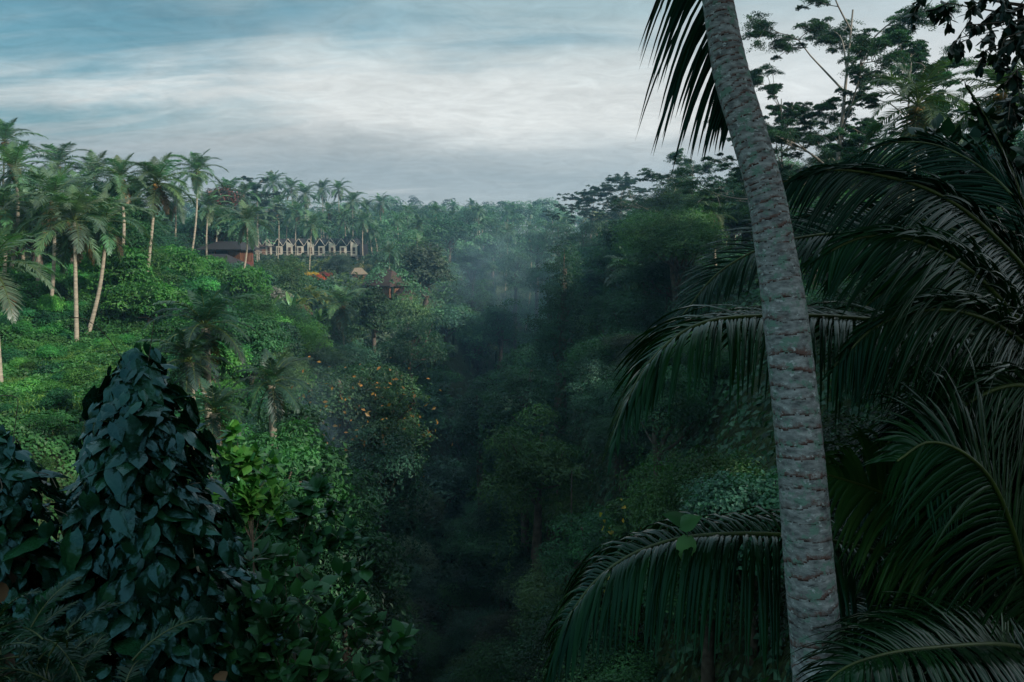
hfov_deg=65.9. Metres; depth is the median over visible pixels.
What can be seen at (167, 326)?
shrub
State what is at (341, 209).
coconut palm
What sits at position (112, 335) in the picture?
shrub
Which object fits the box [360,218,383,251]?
coconut palm
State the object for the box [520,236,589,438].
vine draped tree
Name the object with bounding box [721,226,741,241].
jungle tree
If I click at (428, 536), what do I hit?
jungle tree
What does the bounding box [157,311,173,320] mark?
shrub
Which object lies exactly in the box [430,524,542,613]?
jungle tree
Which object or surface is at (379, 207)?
coconut palm
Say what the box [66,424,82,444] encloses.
shrub
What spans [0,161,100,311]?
coconut palm
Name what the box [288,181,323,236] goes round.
coconut palm
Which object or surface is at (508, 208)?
coconut palm
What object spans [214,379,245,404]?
shrub
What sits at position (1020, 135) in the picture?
jungle tree
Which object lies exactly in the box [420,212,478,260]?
jungle tree
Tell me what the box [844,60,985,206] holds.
coconut palm
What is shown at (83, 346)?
shrub
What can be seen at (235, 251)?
dark house
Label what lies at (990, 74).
coconut palm
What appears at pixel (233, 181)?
coconut palm
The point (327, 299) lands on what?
garden palm
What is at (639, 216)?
jungle tree
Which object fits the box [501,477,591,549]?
jungle tree
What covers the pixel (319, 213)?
coconut palm
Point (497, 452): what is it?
jungle tree
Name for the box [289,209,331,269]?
coconut palm
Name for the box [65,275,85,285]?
shrub
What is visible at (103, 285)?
shrub
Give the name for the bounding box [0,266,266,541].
slope cover
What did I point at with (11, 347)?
shrub
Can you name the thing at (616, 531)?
jungle tree
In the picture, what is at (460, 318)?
jungle tree
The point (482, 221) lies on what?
coconut palm
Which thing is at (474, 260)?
jungle tree
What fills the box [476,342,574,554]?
jungle tree
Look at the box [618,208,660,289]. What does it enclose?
jungle tree
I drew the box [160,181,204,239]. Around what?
coconut palm
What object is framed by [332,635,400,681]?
jungle tree
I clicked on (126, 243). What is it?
tree
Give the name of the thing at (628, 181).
umbrella tree
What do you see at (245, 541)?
jungle tree
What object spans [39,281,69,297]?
shrub
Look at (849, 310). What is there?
jungle tree
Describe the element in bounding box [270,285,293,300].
garden bush
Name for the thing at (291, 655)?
jungle tree
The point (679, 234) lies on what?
jungle tree
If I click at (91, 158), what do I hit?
coconut palm
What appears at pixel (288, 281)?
jungle tree
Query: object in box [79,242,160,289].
bush
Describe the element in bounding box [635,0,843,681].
leaning palm
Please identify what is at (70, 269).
shrub
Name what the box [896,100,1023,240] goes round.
broad leafed shrub
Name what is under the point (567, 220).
coconut palm
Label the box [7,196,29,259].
coconut palm
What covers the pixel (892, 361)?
dark thicket
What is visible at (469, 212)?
jungle tree
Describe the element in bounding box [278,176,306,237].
coconut palm
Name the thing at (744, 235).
jungle tree
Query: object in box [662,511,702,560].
vine sprig
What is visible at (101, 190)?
tree
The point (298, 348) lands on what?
tree
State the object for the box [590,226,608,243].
jungle tree
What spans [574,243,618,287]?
jungle tree
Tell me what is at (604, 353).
jungle tree
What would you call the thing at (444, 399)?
jungle tree
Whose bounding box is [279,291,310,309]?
banana plant
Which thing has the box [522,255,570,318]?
jungle tree
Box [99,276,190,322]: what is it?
bush
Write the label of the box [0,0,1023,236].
sky
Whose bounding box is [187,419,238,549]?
jungle tree
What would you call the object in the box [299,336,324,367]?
tree
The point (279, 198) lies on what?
coconut palm
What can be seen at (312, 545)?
leafy sapling
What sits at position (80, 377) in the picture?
shrub
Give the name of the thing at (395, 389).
jungle tree
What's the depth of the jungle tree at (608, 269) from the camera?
87.96 m
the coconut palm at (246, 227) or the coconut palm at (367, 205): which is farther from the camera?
the coconut palm at (367, 205)
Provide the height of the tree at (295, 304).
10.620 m
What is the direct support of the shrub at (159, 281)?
on the ground at (458, 367)
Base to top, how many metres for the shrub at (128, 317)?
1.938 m
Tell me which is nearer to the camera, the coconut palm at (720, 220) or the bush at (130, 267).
the bush at (130, 267)
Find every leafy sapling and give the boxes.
[207,419,295,572]
[261,472,369,629]
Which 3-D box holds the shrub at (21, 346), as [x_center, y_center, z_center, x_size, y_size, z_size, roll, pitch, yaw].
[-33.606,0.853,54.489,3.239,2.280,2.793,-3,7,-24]
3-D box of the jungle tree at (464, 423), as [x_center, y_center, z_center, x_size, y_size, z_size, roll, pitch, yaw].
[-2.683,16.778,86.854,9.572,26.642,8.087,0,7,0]
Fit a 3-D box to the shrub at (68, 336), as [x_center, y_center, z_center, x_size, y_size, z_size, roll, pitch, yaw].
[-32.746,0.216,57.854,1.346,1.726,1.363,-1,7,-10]
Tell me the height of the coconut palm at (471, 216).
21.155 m
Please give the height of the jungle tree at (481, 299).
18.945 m
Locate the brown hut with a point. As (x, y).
(386, 285)
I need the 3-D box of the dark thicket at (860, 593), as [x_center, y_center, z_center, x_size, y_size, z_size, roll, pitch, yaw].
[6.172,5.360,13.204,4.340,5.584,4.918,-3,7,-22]
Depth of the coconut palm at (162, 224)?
113.53 m
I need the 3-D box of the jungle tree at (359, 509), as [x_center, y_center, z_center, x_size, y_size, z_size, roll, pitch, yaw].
[-8.540,22.157,35.492,7.531,35.339,8.086,0,7,0]
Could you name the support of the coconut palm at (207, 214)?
on the ground at (458, 367)
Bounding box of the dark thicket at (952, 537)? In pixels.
[846,380,1022,608]
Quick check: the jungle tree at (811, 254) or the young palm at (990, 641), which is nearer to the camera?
the young palm at (990, 641)
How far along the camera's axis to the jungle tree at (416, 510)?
96.10 m
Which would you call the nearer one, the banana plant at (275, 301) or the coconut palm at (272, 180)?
the banana plant at (275, 301)
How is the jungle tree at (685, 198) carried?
on the ground at (458, 367)
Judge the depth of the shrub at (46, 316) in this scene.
60.03 m
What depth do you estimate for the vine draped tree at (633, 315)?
76.76 m
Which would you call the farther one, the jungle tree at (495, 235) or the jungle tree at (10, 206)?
the jungle tree at (495, 235)
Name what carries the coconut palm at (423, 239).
on the ground at (458, 367)
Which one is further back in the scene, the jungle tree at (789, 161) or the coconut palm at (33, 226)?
the jungle tree at (789, 161)
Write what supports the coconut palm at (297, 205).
on the ground at (458, 367)
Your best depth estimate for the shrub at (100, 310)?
62.97 m
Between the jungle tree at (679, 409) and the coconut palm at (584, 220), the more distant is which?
the coconut palm at (584, 220)
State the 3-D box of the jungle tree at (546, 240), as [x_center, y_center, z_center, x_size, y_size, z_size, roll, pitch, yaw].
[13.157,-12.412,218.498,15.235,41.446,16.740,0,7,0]
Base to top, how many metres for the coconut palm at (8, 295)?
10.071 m
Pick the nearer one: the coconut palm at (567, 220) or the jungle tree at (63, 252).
the jungle tree at (63, 252)
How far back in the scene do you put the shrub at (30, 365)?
48.44 m
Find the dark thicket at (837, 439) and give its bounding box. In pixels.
[768,347,1019,678]
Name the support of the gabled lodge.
on the ground at (458, 367)
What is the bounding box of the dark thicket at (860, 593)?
[753,514,1019,681]
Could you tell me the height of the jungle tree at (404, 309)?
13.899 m
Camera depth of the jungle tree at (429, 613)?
78.79 m
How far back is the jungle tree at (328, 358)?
88.99 m
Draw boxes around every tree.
[0,203,81,264]
[0,395,78,670]
[5,184,41,259]
[9,239,60,257]
[13,317,289,681]
[43,235,83,262]
[77,203,162,271]
[86,177,150,248]
[96,210,137,246]
[144,217,196,250]
[170,210,254,241]
[173,221,225,250]
[187,416,356,621]
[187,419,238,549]
[200,184,244,214]
[201,461,323,662]
[210,310,294,386]
[233,288,281,328]
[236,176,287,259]
[246,394,348,663]
[252,250,317,285]
[270,341,316,404]
[274,267,315,309]
[275,300,316,388]
[275,301,322,335]
[275,311,333,352]
[276,318,307,359]
[285,443,405,666]
[286,630,367,665]
[289,525,436,681]
[291,356,452,566]
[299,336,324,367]
[306,338,350,401]
[313,340,341,391]
[315,339,394,387]
[318,251,353,273]
[328,361,403,552]
[330,423,442,623]
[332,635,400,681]
[342,285,397,352]
[352,374,407,403]
[356,606,440,664]
[364,323,421,377]
[373,312,451,525]
[388,291,434,366]
[388,533,441,576]
[389,476,435,526]
[390,522,445,583]
[394,241,461,307]
[394,596,448,647]
[403,391,448,459]
[404,203,438,242]
[404,341,455,369]
[405,454,476,538]
[405,480,448,574]
[415,378,461,443]
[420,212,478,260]
[420,339,458,353]
[428,303,486,353]
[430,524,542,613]
[431,251,471,289]
[436,277,499,347]
[443,375,521,526]
[450,247,501,296]
[453,486,546,599]
[453,495,545,543]
[456,319,513,373]
[457,207,500,241]
[466,399,598,659]
[471,218,516,282]
[473,297,524,369]
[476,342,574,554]
[483,421,567,465]
[488,555,553,613]
[488,591,658,681]
[489,252,533,350]
[496,344,531,366]
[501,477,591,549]
[504,547,610,653]
[507,378,554,409]
[514,225,556,331]
[517,429,583,555]
[519,641,661,681]
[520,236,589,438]
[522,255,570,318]
[527,559,604,607]
[531,426,580,448]
[531,503,620,589]
[533,221,577,334]
[534,442,585,503]
[542,188,624,236]
[545,315,612,392]
[553,327,650,413]
[557,217,603,270]
[560,355,643,490]
[568,267,622,313]
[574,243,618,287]
[576,172,660,286]
[576,241,626,291]
[579,210,620,239]
[582,262,683,427]
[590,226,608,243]
[591,349,719,498]
[594,216,681,300]
[597,497,655,654]
[598,325,675,374]
[600,254,665,314]
[607,203,739,324]
[608,249,720,319]
[609,148,750,260]
[611,433,774,663]
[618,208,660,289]
[620,208,664,290]
[627,199,647,214]
[631,188,687,213]
[643,332,740,426]
[643,464,785,681]
[650,255,745,334]
[660,189,733,259]
[668,0,1023,281]
[679,464,852,668]
[700,68,867,211]
[720,172,752,243]
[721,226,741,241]
[722,202,752,242]
[724,225,741,246]
[725,163,802,204]
[735,160,800,243]
[738,186,850,218]
[776,154,804,167]
[788,194,820,295]
[791,190,889,342]
[799,153,818,167]
[803,284,867,395]
[806,275,901,418]
[808,29,1023,200]
[818,212,1023,393]
[904,0,1023,141]
[949,130,1023,178]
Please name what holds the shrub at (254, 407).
on the ground at (458, 367)
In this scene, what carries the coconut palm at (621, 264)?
on the ground at (458, 367)
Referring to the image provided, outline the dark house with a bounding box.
[196,241,261,266]
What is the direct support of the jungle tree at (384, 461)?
on the ground at (458, 367)
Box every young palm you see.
[537,342,1023,681]
[600,81,1023,615]
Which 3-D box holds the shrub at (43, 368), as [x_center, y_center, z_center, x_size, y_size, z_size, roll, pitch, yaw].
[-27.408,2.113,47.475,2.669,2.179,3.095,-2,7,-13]
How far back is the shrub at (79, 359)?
49.14 m
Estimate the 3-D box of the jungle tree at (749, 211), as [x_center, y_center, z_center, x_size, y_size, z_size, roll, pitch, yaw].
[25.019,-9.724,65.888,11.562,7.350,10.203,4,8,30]
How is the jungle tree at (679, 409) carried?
on the ground at (458, 367)
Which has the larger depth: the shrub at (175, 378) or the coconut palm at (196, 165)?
the coconut palm at (196, 165)
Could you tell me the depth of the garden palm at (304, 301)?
115.10 m
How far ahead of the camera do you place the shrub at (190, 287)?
73.81 m
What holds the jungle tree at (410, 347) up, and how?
on the ground at (458, 367)
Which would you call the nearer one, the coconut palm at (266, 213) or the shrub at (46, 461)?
the shrub at (46, 461)
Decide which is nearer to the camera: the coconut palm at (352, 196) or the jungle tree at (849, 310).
the jungle tree at (849, 310)
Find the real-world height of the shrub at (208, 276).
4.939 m
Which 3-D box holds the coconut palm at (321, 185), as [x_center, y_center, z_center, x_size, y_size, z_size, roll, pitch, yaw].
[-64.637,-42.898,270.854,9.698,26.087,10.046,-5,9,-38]
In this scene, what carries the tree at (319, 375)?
on the ground at (458, 367)
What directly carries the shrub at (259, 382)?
on the ground at (458, 367)
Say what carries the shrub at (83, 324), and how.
on the ground at (458, 367)
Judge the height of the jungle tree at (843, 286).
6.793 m
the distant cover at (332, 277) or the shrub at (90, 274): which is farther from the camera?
the distant cover at (332, 277)
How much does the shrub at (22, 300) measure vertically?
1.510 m
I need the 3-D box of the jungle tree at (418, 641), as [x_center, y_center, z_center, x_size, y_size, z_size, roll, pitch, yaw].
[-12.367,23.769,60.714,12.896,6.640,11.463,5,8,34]
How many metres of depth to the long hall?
231.88 m
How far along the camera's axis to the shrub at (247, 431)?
46.08 m
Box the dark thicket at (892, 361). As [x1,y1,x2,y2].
[814,215,1023,395]
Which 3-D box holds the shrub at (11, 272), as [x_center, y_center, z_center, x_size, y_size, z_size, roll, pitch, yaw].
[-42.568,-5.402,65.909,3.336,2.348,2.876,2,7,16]
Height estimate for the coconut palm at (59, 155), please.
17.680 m
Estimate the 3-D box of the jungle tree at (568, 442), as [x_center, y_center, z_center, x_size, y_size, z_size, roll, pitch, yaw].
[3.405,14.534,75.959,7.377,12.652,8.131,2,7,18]
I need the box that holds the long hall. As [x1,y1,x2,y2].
[248,241,275,256]
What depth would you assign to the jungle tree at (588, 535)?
45.88 m
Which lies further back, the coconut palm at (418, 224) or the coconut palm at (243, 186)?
the coconut palm at (418, 224)
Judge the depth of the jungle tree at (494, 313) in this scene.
189.62 m
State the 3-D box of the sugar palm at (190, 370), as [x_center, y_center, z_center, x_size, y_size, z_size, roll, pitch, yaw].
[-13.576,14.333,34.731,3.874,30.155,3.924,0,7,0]
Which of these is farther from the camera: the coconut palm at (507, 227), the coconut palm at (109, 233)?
the coconut palm at (507, 227)
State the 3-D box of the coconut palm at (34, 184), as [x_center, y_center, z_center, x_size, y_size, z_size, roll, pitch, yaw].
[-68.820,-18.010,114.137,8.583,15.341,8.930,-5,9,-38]
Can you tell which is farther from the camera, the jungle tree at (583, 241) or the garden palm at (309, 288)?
the jungle tree at (583, 241)
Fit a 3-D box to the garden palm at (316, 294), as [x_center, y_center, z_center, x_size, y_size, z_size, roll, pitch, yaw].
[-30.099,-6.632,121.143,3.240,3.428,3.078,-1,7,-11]
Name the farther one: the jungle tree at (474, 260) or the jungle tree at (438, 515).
the jungle tree at (474, 260)
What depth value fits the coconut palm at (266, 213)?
202.60 m
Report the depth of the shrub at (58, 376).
44.37 m
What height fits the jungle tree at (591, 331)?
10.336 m
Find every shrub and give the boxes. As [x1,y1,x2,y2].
[0,264,19,274]
[0,315,21,326]
[0,377,41,394]
[0,403,13,416]
[0,576,213,681]
[1,257,33,270]
[1,305,35,319]
[1,344,18,356]
[1,349,26,363]
[6,274,18,283]
[7,336,47,352]
[7,358,29,367]
[8,320,34,336]
[16,646,110,681]
[17,297,29,304]
[17,361,39,369]
[19,272,35,281]
[19,413,67,439]
[28,358,71,375]
[28,377,68,394]
[31,309,71,324]
[31,345,68,359]
[32,322,73,338]
[35,293,67,311]
[35,336,71,346]
[37,456,57,470]
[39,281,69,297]
[39,387,77,409]
[42,263,72,280]
[43,258,58,264]
[50,370,87,382]
[54,356,88,363]
[57,332,73,340]
[57,364,94,372]
[61,300,86,310]
[61,367,95,386]
[62,309,86,318]
[62,315,105,331]
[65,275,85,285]
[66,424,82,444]
[69,352,89,359]
[71,342,88,350]
[78,271,99,282]
[78,289,91,300]
[84,337,101,346]
[85,380,102,394]
[90,300,123,323]
[95,283,117,296]
[98,337,124,348]
[104,332,118,338]
[117,333,135,344]
[123,314,145,326]
[127,277,189,300]
[129,326,151,333]
[148,317,210,341]
[149,315,212,340]
[156,270,197,287]
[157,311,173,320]
[166,347,212,368]
[168,368,215,391]
[173,302,194,322]
[174,284,200,293]
[174,386,227,421]
[176,274,220,291]
[181,273,218,294]
[200,413,254,440]
[211,347,251,382]
[213,535,418,681]
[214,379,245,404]
[218,341,253,378]
[228,358,266,378]
[238,371,259,381]
[238,412,265,440]
[240,400,267,414]
[241,384,277,414]
[245,372,274,388]
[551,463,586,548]
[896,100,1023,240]
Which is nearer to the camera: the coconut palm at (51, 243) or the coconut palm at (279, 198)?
the coconut palm at (51, 243)
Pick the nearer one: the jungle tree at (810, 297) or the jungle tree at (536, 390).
the jungle tree at (810, 297)
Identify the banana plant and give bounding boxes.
[266,294,284,305]
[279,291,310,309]
[311,308,329,324]
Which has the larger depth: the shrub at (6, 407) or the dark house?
the dark house
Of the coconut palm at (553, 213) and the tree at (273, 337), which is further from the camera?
the coconut palm at (553, 213)
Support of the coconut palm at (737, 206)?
on the ground at (458, 367)
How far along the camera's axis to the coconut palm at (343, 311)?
114.40 m
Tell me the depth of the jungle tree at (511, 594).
59.96 m
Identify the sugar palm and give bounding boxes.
[137,328,236,572]
[142,284,264,477]
[175,377,256,608]
[231,348,314,467]
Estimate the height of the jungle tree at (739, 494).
7.642 m
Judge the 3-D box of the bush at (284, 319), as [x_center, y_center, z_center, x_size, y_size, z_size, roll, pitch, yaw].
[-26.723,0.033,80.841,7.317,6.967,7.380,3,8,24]
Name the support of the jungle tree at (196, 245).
on the ground at (458, 367)
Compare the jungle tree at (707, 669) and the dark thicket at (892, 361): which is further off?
the jungle tree at (707, 669)
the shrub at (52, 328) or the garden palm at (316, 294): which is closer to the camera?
the shrub at (52, 328)
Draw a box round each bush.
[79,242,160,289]
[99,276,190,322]
[126,240,185,286]
[155,240,211,277]
[189,255,231,283]
[219,265,274,301]
[235,312,292,324]
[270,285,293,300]
[281,372,316,402]
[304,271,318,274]
[351,262,372,270]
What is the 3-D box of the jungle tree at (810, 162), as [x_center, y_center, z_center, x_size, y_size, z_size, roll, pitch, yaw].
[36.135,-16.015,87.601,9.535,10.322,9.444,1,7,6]
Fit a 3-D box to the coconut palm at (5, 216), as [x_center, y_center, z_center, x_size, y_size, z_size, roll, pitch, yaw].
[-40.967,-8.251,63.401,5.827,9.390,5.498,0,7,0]
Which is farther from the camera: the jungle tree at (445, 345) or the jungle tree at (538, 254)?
the jungle tree at (538, 254)
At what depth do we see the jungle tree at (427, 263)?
167.14 m
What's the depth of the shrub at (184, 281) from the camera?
74.87 m
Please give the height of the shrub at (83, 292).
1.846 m
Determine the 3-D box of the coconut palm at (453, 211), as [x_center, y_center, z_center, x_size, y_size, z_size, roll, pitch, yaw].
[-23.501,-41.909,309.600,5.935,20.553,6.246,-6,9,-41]
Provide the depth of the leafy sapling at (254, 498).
16.90 m
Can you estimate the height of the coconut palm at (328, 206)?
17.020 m
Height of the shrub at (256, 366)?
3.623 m
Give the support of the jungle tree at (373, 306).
on the ground at (458, 367)
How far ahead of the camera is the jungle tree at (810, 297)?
34.36 m
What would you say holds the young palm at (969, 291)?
on the ground at (458, 367)
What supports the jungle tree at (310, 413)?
on the ground at (458, 367)
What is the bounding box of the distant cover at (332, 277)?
[1,234,740,458]
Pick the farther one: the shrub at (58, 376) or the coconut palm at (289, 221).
the coconut palm at (289, 221)
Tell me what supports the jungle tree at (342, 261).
on the ground at (458, 367)
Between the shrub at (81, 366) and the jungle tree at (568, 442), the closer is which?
the shrub at (81, 366)
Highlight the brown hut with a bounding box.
[361,269,408,297]
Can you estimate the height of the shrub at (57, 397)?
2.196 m
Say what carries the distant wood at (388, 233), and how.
on the ground at (458, 367)
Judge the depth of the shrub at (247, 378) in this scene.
59.78 m
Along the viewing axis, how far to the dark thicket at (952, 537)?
9.12 m
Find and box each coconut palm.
[0,118,47,180]
[0,140,56,266]
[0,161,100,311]
[0,164,58,257]
[0,179,43,276]
[0,222,65,381]
[2,196,51,292]
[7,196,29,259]
[15,184,149,340]
[21,141,91,255]
[48,213,83,259]
[52,149,129,191]
[53,168,104,197]
[61,190,162,337]
[83,153,158,243]
[113,152,203,271]
[127,177,163,209]
[129,195,167,234]
[149,212,171,233]
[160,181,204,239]
[168,149,226,248]
[176,232,199,247]
[185,190,233,256]
[194,202,238,241]
[209,177,251,213]
[212,200,279,267]
[218,180,266,219]
[225,208,255,227]
[237,190,279,262]
[252,213,287,238]
[253,170,290,238]
[265,190,296,257]
[274,206,304,238]
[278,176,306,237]
[281,198,313,257]
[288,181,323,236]
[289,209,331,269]
[306,178,334,236]
[311,210,330,237]
[312,201,341,237]
[313,281,365,345]
[322,177,351,235]
[330,205,357,235]
[335,191,367,236]
[347,209,377,262]
[355,197,375,243]
[359,221,380,254]
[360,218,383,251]
[369,191,395,243]
[373,239,403,268]
[387,211,405,234]
[393,204,403,212]
[399,201,419,243]
[402,233,441,291]
[404,214,431,244]
[425,201,446,246]
[445,208,459,219]
[446,199,459,213]
[461,205,483,247]
[465,198,475,209]
[470,202,485,235]
[473,217,487,246]
[495,222,519,297]
[500,204,513,244]
[506,209,518,223]
[516,220,543,329]
[523,204,538,223]
[547,210,556,255]
[551,214,574,232]
[560,212,572,232]
[578,211,613,235]
[602,246,655,295]
[694,201,737,271]
[723,177,748,219]
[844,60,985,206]
[931,49,1023,209]
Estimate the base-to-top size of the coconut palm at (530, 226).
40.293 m
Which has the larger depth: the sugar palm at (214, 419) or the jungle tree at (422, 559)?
the jungle tree at (422, 559)
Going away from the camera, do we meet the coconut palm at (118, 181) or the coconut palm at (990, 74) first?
the coconut palm at (990, 74)
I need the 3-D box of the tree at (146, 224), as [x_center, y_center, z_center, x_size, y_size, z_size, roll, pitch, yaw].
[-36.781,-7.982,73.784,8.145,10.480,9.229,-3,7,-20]
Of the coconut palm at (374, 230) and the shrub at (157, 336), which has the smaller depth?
the shrub at (157, 336)
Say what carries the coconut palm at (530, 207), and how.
on the ground at (458, 367)
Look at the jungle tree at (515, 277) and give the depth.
239.90 m
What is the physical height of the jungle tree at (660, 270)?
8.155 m
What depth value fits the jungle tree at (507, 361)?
171.82 m
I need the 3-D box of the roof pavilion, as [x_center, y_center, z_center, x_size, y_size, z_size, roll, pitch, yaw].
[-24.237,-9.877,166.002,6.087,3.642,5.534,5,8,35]
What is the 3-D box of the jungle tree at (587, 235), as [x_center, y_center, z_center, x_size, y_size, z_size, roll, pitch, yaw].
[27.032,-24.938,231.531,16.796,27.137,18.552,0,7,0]
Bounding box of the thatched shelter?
[349,268,367,278]
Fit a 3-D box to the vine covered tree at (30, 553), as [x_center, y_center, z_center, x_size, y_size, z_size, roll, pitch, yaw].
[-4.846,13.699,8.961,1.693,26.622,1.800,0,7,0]
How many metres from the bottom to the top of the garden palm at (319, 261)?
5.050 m
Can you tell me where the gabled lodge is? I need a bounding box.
[255,238,367,260]
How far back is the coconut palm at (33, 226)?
65.04 m
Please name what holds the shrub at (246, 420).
on the ground at (458, 367)
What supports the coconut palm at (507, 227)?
on the ground at (458, 367)
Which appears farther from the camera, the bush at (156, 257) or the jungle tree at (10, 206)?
the jungle tree at (10, 206)
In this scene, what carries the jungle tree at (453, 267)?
on the ground at (458, 367)
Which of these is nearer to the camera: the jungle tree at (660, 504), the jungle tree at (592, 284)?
the jungle tree at (660, 504)
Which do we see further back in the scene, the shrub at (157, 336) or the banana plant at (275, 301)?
the banana plant at (275, 301)
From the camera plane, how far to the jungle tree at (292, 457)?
30.45 m
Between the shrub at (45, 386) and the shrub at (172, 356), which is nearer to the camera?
the shrub at (45, 386)
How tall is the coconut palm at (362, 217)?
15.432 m
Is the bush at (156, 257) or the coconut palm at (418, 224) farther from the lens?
the coconut palm at (418, 224)
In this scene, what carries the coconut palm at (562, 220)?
on the ground at (458, 367)
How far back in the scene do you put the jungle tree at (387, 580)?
33.62 m
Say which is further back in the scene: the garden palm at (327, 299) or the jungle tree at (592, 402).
the garden palm at (327, 299)
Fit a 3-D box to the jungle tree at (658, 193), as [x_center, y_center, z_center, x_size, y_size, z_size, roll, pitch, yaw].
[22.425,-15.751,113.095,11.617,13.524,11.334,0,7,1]
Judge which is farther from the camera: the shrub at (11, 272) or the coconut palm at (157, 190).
the coconut palm at (157, 190)
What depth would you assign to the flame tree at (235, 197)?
148.59 m
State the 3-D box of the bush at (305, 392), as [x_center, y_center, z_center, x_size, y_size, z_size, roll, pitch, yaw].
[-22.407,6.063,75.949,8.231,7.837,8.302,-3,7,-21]
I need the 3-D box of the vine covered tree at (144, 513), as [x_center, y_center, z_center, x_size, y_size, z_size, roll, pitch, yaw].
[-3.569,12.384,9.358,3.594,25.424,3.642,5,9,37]
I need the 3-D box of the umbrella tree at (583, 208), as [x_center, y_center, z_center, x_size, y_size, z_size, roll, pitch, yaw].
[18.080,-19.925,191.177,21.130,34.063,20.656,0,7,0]
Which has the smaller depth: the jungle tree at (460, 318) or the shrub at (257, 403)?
the shrub at (257, 403)
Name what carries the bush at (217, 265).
on the ground at (458, 367)
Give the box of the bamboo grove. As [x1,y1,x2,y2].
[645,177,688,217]
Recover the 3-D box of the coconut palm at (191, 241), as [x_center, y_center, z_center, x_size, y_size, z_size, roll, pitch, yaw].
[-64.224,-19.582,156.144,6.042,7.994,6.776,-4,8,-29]
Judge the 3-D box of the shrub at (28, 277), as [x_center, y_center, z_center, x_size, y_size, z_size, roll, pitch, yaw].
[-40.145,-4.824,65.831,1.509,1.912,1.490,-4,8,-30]
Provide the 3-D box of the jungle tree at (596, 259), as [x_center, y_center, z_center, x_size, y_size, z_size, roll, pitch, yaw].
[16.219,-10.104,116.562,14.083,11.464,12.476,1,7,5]
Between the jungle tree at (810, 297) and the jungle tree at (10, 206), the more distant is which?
the jungle tree at (10, 206)
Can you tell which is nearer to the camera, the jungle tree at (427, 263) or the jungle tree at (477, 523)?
the jungle tree at (477, 523)
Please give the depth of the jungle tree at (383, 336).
124.73 m
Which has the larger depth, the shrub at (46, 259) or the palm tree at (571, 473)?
the shrub at (46, 259)
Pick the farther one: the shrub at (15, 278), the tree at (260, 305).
the tree at (260, 305)
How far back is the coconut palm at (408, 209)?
256.36 m
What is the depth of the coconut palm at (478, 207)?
303.31 m
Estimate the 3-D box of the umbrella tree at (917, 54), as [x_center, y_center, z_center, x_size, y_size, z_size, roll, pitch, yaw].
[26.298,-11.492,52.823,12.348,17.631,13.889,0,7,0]
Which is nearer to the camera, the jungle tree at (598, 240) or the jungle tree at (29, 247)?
the jungle tree at (29, 247)
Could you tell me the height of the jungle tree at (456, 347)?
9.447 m
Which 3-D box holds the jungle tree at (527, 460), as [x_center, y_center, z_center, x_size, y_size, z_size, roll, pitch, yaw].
[1.664,15.231,58.833,8.476,21.934,8.705,3,7,23]
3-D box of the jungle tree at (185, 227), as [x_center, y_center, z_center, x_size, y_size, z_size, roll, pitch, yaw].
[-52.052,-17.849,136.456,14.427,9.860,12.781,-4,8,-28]
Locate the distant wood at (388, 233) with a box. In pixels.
[25,192,742,506]
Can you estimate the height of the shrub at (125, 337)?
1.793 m
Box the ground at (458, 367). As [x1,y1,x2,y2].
[0,235,967,681]
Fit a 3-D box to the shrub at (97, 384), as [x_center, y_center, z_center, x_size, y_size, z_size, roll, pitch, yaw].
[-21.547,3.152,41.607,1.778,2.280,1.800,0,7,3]
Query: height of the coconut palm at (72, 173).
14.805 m
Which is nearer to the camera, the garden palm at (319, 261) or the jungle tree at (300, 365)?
the jungle tree at (300, 365)
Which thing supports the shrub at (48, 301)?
on the ground at (458, 367)
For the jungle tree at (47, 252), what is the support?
on the ground at (458, 367)
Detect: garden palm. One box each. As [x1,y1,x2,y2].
[296,262,310,271]
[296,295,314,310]
[302,284,317,297]
[310,287,324,303]
[313,257,327,272]
[321,292,337,306]
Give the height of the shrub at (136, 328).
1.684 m
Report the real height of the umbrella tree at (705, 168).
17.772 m
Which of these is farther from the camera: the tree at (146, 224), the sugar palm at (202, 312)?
the tree at (146, 224)
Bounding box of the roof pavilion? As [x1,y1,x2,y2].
[389,287,412,303]
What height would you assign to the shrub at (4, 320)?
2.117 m
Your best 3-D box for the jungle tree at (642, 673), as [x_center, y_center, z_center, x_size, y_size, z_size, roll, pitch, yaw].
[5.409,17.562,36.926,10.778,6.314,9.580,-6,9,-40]
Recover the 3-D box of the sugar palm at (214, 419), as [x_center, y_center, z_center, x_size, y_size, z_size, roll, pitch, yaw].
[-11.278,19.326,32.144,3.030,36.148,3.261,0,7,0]
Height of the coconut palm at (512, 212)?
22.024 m
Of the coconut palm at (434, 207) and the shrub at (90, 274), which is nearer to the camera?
the shrub at (90, 274)
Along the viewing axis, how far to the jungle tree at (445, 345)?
142.93 m
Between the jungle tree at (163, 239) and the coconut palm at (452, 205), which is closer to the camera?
the jungle tree at (163, 239)
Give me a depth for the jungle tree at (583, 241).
173.95 m
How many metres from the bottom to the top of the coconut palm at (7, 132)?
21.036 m
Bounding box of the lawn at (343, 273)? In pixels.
[275,259,457,365]

